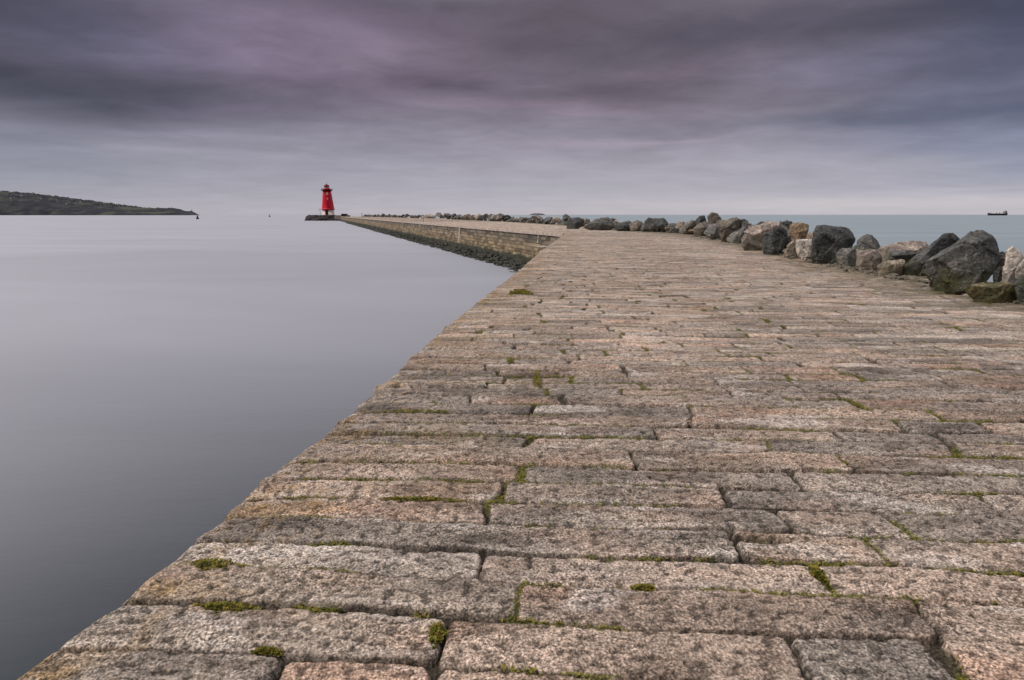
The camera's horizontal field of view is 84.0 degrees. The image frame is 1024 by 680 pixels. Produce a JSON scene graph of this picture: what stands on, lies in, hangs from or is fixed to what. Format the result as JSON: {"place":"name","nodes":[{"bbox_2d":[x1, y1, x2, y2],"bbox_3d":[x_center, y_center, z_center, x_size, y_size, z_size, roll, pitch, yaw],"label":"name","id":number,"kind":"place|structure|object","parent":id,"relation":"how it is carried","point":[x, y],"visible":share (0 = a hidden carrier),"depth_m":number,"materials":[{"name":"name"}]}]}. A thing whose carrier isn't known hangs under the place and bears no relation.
{"place":"outdoors","nodes":[
{"label":"outdoors","id":0,"kind":"place"},
{"bbox_2d":[0,190,197,214],"bbox_3d":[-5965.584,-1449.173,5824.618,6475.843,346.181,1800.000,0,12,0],"label":"hills","id":1,"kind":"structure","parent":0,"point":[28,204],"depth_m":5155.03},
{"bbox_2d":[0,215,1023,679],"bbox_3d":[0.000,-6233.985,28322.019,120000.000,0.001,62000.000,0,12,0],"label":"sea","id":2,"kind":"structure","parent":0,"point":[172,387],"depth_m":19.71,"materials":[{"name":"liquid"}]},
{"bbox_2d":[304,215,340,220],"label":"rock apron","id":3,"kind":"object","parent":2,"relation":"in","point":[319,218],"visible":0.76,"depth_m":477.43,"materials":[{"name":"grey stone"}]},
{"bbox_2d":[321,183,334,214],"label":"lighthouse","id":4,"kind":"object","parent":3,"relation":"on","point":[327,205],"visible":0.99,"depth_m":482.39,"materials":[{"name":"red paint"}]},
{"bbox_2d":[342,221,527,271],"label":"rubble","id":5,"kind":"object","parent":2,"relation":"in","point":[496,259],"visible":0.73,"depth_m":72.94,"materials":[{"name":"grey stone"}]},
{"bbox_2d":[341,217,564,261],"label":"quay wall","id":6,"kind":"structure","parent":2,"relation":"in","point":[517,244],"depth_m":70.90,"materials":[{"name":"stone"}]},
{"bbox_2d":[334,215,349,218],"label":"stone bastion","id":7,"kind":"object","parent":6,"relation":"attached to","point":[337,216],"visible":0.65,"depth_m":468.87,"materials":[{"name":"grey stone"}]},
{"bbox_2d":[987,211,1007,214],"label":"cargo ship","id":8,"kind":"object","parent":2,"relation":"on","point":[1003,213],"visible":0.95,"depth_m":3898.55},
{"bbox_2d":[0,0,1023,214],"label":"sky","id":9,"kind":"structure","parent":0,"point":[203,107],"materials":[{"name":"grey"}]},
{"bbox_2d":[17,217,1023,679],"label":"pavement","id":10,"kind":"structure","parent":0,"point":[743,509],"depth_m":3.04,"materials":[{"name":"stone"}]},
{"bbox_2d":[189,557,244,570],"bbox_3d":[-1.304,0.981,2.492,0.267,0.035,0.104,3,13,13],"label":"weed clump","id":11,"kind":"object","parent":10,"relation":"on","point":[204,562],"visible":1,"depth_m":2.50,"materials":[{"name":"green plant"}]},
{"bbox_2d":[192,600,261,614],"bbox_3d":[-1.124,1.040,2.229,0.285,0.034,0.083,0,12,0],"label":"weed clump","id":12,"kind":"object","parent":10,"relation":"on","point":[223,605],"visible":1,"depth_m":2.23,"materials":[{"name":"green plant"}]},
{"bbox_2d":[251,645,282,656],"bbox_3d":[-0.862,1.095,2.009,0.120,0.022,0.046,0,12,0],"label":"weed clump","id":13,"kind":"object","parent":10,"relation":"on","point":[264,650],"visible":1,"depth_m":2.00,"materials":[{"name":"green plant"}]},
{"bbox_2d":[361,408,458,413],"bbox_3d":[-0.778,0.549,4.425,0.862,0.047,0.140,0,12,0],"label":"weed clump","id":14,"kind":"object","parent":10,"relation":"on","point":[418,411],"visible":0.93,"depth_m":4.42,"materials":[{"name":"green plant"}]},
{"bbox_2d":[379,495,474,502],"bbox_3d":[-0.467,0.856,3.078,0.529,0.028,0.064,1,12,4],"label":"weed clump","id":15,"kind":"object","parent":10,"relation":"on","point":[423,498],"visible":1,"depth_m":3.08,"materials":[{"name":"green plant"}]},
{"bbox_2d":[427,621,448,649],"bbox_3d":[-0.275,1.070,2.083,0.081,0.039,0.153,0,12,0],"label":"weed clump","id":16,"kind":"object","parent":10,"relation":"on","point":[437,633],"visible":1,"depth_m":2.08,"materials":[{"name":"green plant"}]},
{"bbox_2d":[496,213,503,220],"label":"boulder","id":17,"kind":"object","parent":10,"relation":"on","point":[499,217],"visible":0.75,"depth_m":129.96,"materials":[{"name":"grey stone"}]},
{"bbox_2d":[507,289,534,294],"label":"weed clump","id":18,"kind":"object","parent":10,"relation":"on","point":[520,291],"visible":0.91,"depth_m":11.10,"materials":[{"name":"green plant"}]},
{"bbox_2d":[532,371,542,387],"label":"weed clump","id":19,"kind":"object","parent":10,"relation":"on","point":[537,376],"visible":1,"depth_m":5.28,"materials":[{"name":"green plant"}]},
{"bbox_2d":[534,215,542,223],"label":"boulder","id":20,"kind":"object","parent":10,"relation":"on","point":[538,217],"visible":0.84,"depth_m":97.00,"materials":[{"name":"beige stone"}]},
{"bbox_2d":[562,214,570,220],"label":"boulder","id":21,"kind":"object","parent":10,"relation":"on","point":[565,217],"visible":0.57,"depth_m":83.57,"materials":[{"name":"grey stone"}]},
{"bbox_2d":[566,217,583,228],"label":"boulder","id":22,"kind":"object","parent":10,"relation":"on","point":[575,223],"visible":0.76,"depth_m":61.38,"materials":[{"name":"grey stone"}]},
{"bbox_2d":[584,219,613,229],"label":"boulder","id":23,"kind":"object","parent":10,"relation":"on","point":[598,224],"visible":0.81,"depth_m":55.70,"materials":[{"name":"grey stone"}]},
{"bbox_2d":[614,222,629,230],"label":"boulder","id":24,"kind":"object","parent":10,"relation":"on","point":[622,226],"visible":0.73,"depth_m":53.19,"materials":[{"name":"grey stone"}]},
{"bbox_2d":[223,266,1023,679],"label":"moss","id":25,"kind":"object","parent":10,"relation":"on","point":[315,608],"visible":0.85,"depth_m":3.15,"materials":[{"name":"green plant"}]},
{"bbox_2d":[629,583,656,591],"bbox_3d":[0.540,1.018,2.348,0.109,0.025,0.059,0,12,0],"label":"weed clump","id":26,"kind":"object","parent":10,"relation":"on","point":[644,587],"visible":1,"depth_m":2.35,"materials":[{"name":"green plant"}]},
{"bbox_2d":[654,218,668,230],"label":"boulder","id":27,"kind":"object","parent":10,"relation":"on","point":[658,222],"visible":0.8,"depth_m":49.79,"materials":[{"name":"grey stone"}]},
{"bbox_2d":[660,224,667,231],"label":"boulder","id":28,"kind":"object","parent":10,"relation":"on","point":[662,226],"visible":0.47,"depth_m":49.07,"materials":[{"name":"grey stone"}]},
{"bbox_2d":[679,222,686,233],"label":"boulder","id":29,"kind":"object","parent":10,"relation":"on","point":[681,229],"visible":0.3,"depth_m":45.35,"materials":[{"name":"grey stone"}]},
{"bbox_2d":[675,221,684,228],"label":"boulder","id":30,"kind":"object","parent":29,"relation":"on","point":[679,224],"visible":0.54,"depth_m":46.31,"materials":[{"name":"beige stone"}]},
{"bbox_2d":[704,224,719,239],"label":"boulder","id":31,"kind":"object","parent":10,"relation":"on","point":[711,232],"visible":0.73,"depth_m":34.88,"materials":[{"name":"grey stone"}]},
{"bbox_2d":[718,217,740,241],"bbox_3d":[12.255,-6.061,32.096,1.482,1.707,0.917,-7,14,-27],"label":"boulder","id":32,"kind":"object","parent":10,"relation":"on","point":[727,228],"visible":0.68,"depth_m":31.71,"materials":[{"name":"grey stone"}]},
{"bbox_2d":[726,225,747,242],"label":"boulder","id":33,"kind":"object","parent":10,"relation":"on","point":[736,236],"visible":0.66,"depth_m":30.45,"materials":[{"name":"grey stone"}]},
{"bbox_2d":[740,219,748,227],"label":"boulder","id":34,"kind":"object","parent":10,"relation":"on","point":[744,222],"visible":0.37,"depth_m":31.79,"materials":[{"name":"grey stone"}]},
{"bbox_2d":[741,233,761,250],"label":"boulder","id":35,"kind":"object","parent":10,"relation":"on","point":[749,242],"visible":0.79,"depth_m":24.23,"materials":[{"name":"stone"}]},
{"bbox_2d":[744,222,781,243],"bbox_3d":[11.301,-4.605,25.636,1.807,1.428,0.998,0,12,0],"label":"boulder","id":36,"kind":"object","parent":10,"relation":"on","point":[756,231],"visible":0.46,"depth_m":25.24,"materials":[{"name":"grey stone"}]},
{"bbox_2d":[762,227,787,254],"bbox_3d":[10.158,-3.709,22.152,0.956,1.340,0.692,-9,15,-35],"label":"boulder","id":37,"kind":"object","parent":10,"relation":"on","point":[773,242],"visible":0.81,"depth_m":21.93,"materials":[{"name":"grey stone"}]},
{"bbox_2d":[786,233,790,243],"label":"boulder","id":38,"kind":"object","parent":10,"relation":"on","point":[788,241],"visible":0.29,"depth_m":25.39,"materials":[{"name":"grey stone"}]},
{"bbox_2d":[783,239,798,257],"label":"boulder","id":39,"kind":"object","parent":10,"relation":"on","point":[790,250],"visible":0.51,"depth_m":20.08,"materials":[{"name":"grey stone"}]},
{"bbox_2d":[790,222,808,240],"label":"boulder","id":40,"kind":"object","parent":10,"relation":"on","point":[798,230],"visible":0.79,"depth_m":22.37,"materials":[{"name":"brown stone"}]},
{"bbox_2d":[795,239,811,260],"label":"boulder","id":41,"kind":"object","parent":10,"relation":"on","point":[803,248],"visible":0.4,"depth_m":18.87,"materials":[{"name":"grey stone"}]},
{"bbox_2d":[806,231,812,238],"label":"boulder","id":42,"kind":"object","parent":10,"relation":"on","point":[809,235],"visible":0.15,"depth_m":23.04,"materials":[{"name":"beige stone"}]},
{"bbox_2d":[808,565,831,588],"bbox_3d":[1.314,0.990,2.419,0.067,0.049,0.153,0,12,0],"label":"weed clump","id":43,"kind":"object","parent":10,"relation":"on","point":[819,574],"visible":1,"depth_m":2.42,"materials":[{"name":"green plant"}]},
{"bbox_2d":[836,247,856,266],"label":"boulder","id":44,"kind":"object","parent":10,"relation":"on","point":[846,257],"visible":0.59,"depth_m":16.64,"materials":[{"name":"grey stone"}]},
{"bbox_2d":[689,235,1017,303],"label":"gravel","id":45,"kind":"structure","parent":10,"relation":"on","point":[894,276],"depth_m":14.23,"materials":[{"name":"gravel"}]},
{"bbox_2d":[853,243,866,249],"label":"boulder","id":46,"kind":"object","parent":10,"relation":"on","point":[860,246],"visible":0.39,"depth_m":18.21,"materials":[{"name":"grey stone"}]},
{"bbox_2d":[856,250,881,271],"bbox_3d":[9.668,-1.988,15.337,0.830,0.894,0.403,-5,14,-23],"label":"boulder","id":47,"kind":"object","parent":10,"relation":"on","point":[867,260],"visible":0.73,"depth_m":15.15,"materials":[{"name":"grey stone"}]},
{"bbox_2d":[877,259,904,275],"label":"boulder","id":48,"kind":"object","parent":10,"relation":"on","point":[884,268],"visible":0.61,"depth_m":14.25,"materials":[{"name":"beige stone"}]},
{"bbox_2d":[888,250,916,262],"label":"boulder","id":49,"kind":"object","parent":10,"relation":"on","point":[906,255],"visible":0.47,"depth_m":15.03,"materials":[{"name":"grey stone"}]},
{"bbox_2d":[925,230,1004,294],"bbox_3d":[9.069,-1.432,11.404,1.682,1.521,0.996,0,12,0],"label":"boulder","id":50,"kind":"object","parent":10,"relation":"on","point":[958,267],"visible":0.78,"depth_m":11.02,"materials":[{"name":"grey stone"}]},
{"bbox_2d":[964,282,1016,302],"bbox_3d":[8.445,-0.700,10.023,0.988,0.664,0.292,0,12,0],"label":"boulder","id":51,"kind":"object","parent":10,"relation":"on","point":[993,292],"visible":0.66,"depth_m":9.91,"materials":[{"name":"green stone"}]},
{"bbox_2d":[1013,275,1023,304],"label":"boulder","id":52,"kind":"object","parent":10,"relation":"on","point":[1018,284],"visible":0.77,"depth_m":9.67,"materials":[{"name":"grey stone"}]},
{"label":"boulder","id":53,"kind":"object","parent":10,"relation":"on","visible":0},
{"bbox_2d":[782,220,792,228],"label":"boulder","id":54,"kind":"object","parent":53,"relation":"on","point":[786,223],"visible":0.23,"depth_m":26.14,"materials":[{"name":"grey stone"}]},
{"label":"embankment","id":55,"kind":"structure","parent":0,"visible":0},
{"bbox_2d":[502,215,510,221],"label":"boulder","id":56,"kind":"object","parent":55,"relation":"on","point":[503,216],"visible":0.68,"depth_m":127.16,"materials":[{"name":"grey stone"}]},
{"bbox_2d":[629,221,642,230],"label":"boulder","id":57,"kind":"object","parent":55,"relation":"on","point":[635,226],"visible":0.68,"depth_m":52.74,"materials":[{"name":"beige stone"}]},
{"bbox_2d":[642,217,660,231],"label":"boulder","id":58,"kind":"object","parent":55,"relation":"on","point":[648,225],"visible":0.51,"depth_m":51.17,"materials":[{"name":"grey stone"}]},
{"bbox_2d":[666,223,678,232],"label":"boulder","id":59,"kind":"object","parent":55,"relation":"on","point":[673,229],"visible":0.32,"depth_m":47.62,"materials":[{"name":"grey stone"}]},
{"bbox_2d":[684,228,693,234],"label":"boulder","id":60,"kind":"object","parent":55,"relation":"on","point":[690,231],"visible":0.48,"depth_m":43.79,"materials":[{"name":"stone"}]},
{"bbox_2d":[695,215,705,224],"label":"boulder","id":61,"kind":"object","parent":60,"relation":"on","point":[699,219],"visible":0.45,"depth_m":43.23,"materials":[{"name":"grey stone"}]},
{"bbox_2d":[683,220,695,233],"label":"boulder","id":62,"kind":"object","parent":55,"relation":"on","point":[690,224],"visible":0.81,"depth_m":43.71,"materials":[{"name":"grey stone"}]},
{"bbox_2d":[693,222,710,235],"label":"boulder","id":63,"kind":"object","parent":55,"relation":"on","point":[700,228],"visible":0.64,"depth_m":40.70,"materials":[{"name":"grey stone"}]},
{"bbox_2d":[715,220,725,225],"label":"boulder","id":64,"kind":"object","parent":55,"relation":"on","point":[718,222],"visible":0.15,"depth_m":37.83,"materials":[{"name":"beige stone"}]},
{"bbox_2d":[810,225,855,263],"bbox_3d":[9.981,-2.828,17.813,1.485,1.540,0.917,0,12,0],"label":"boulder","id":65,"kind":"object","parent":55,"relation":"on","point":[828,243],"visible":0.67,"depth_m":17.44,"materials":[{"name":"grey stone"}]},
{"bbox_2d":[857,234,879,249],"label":"boulder","id":66,"kind":"object","parent":55,"relation":"on","point":[869,241],"visible":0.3,"depth_m":20.13,"materials":[{"name":"grey stone"}]},
{"bbox_2d":[878,244,896,260],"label":"boulder","id":67,"kind":"object","parent":55,"relation":"on","point":[884,250],"visible":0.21,"depth_m":16.03,"materials":[{"name":"beige stone"}]},
{"bbox_2d":[891,240,928,253],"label":"boulder","id":68,"kind":"object","parent":55,"relation":"on","point":[917,247],"visible":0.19,"depth_m":17.57,"materials":[{"name":"grey stone"}]},
{"bbox_2d":[901,233,959,275],"bbox_3d":[10.515,-2.003,14.426,1.580,1.418,0.569,-4,13,-16],"label":"boulder","id":69,"kind":"object","parent":55,"relation":"on","point":[915,265],"visible":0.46,"depth_m":14.18,"materials":[{"name":"grey stone"}]},
{"bbox_2d":[993,251,1005,281],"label":"boulder","id":70,"kind":"object","parent":55,"relation":"on","point":[997,275],"visible":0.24,"depth_m":13.57,"materials":[{"name":"grey stone"}]},
{"bbox_2d":[1000,245,1023,282],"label":"boulder","id":71,"kind":"object","parent":55,"relation":"on","point":[1014,257],"visible":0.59,"depth_m":13.35,"materials":[{"name":"beige stone"}]},
{"bbox_2d":[1015,259,1023,278],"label":"boulder","id":72,"kind":"object","parent":55,"relation":"on","point":[1019,271],"visible":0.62,"depth_m":12.62,"materials":[{"name":"grey stone"}]},
{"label":"boulder","id":73,"kind":"object","parent":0,"visible":0},
{"bbox_2d":[707,212,720,223],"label":"boulder","id":74,"kind":"object","parent":73,"relation":"on","point":[713,218],"visible":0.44,"depth_m":42.07,"materials":[{"name":"grey stone"}]}
]}

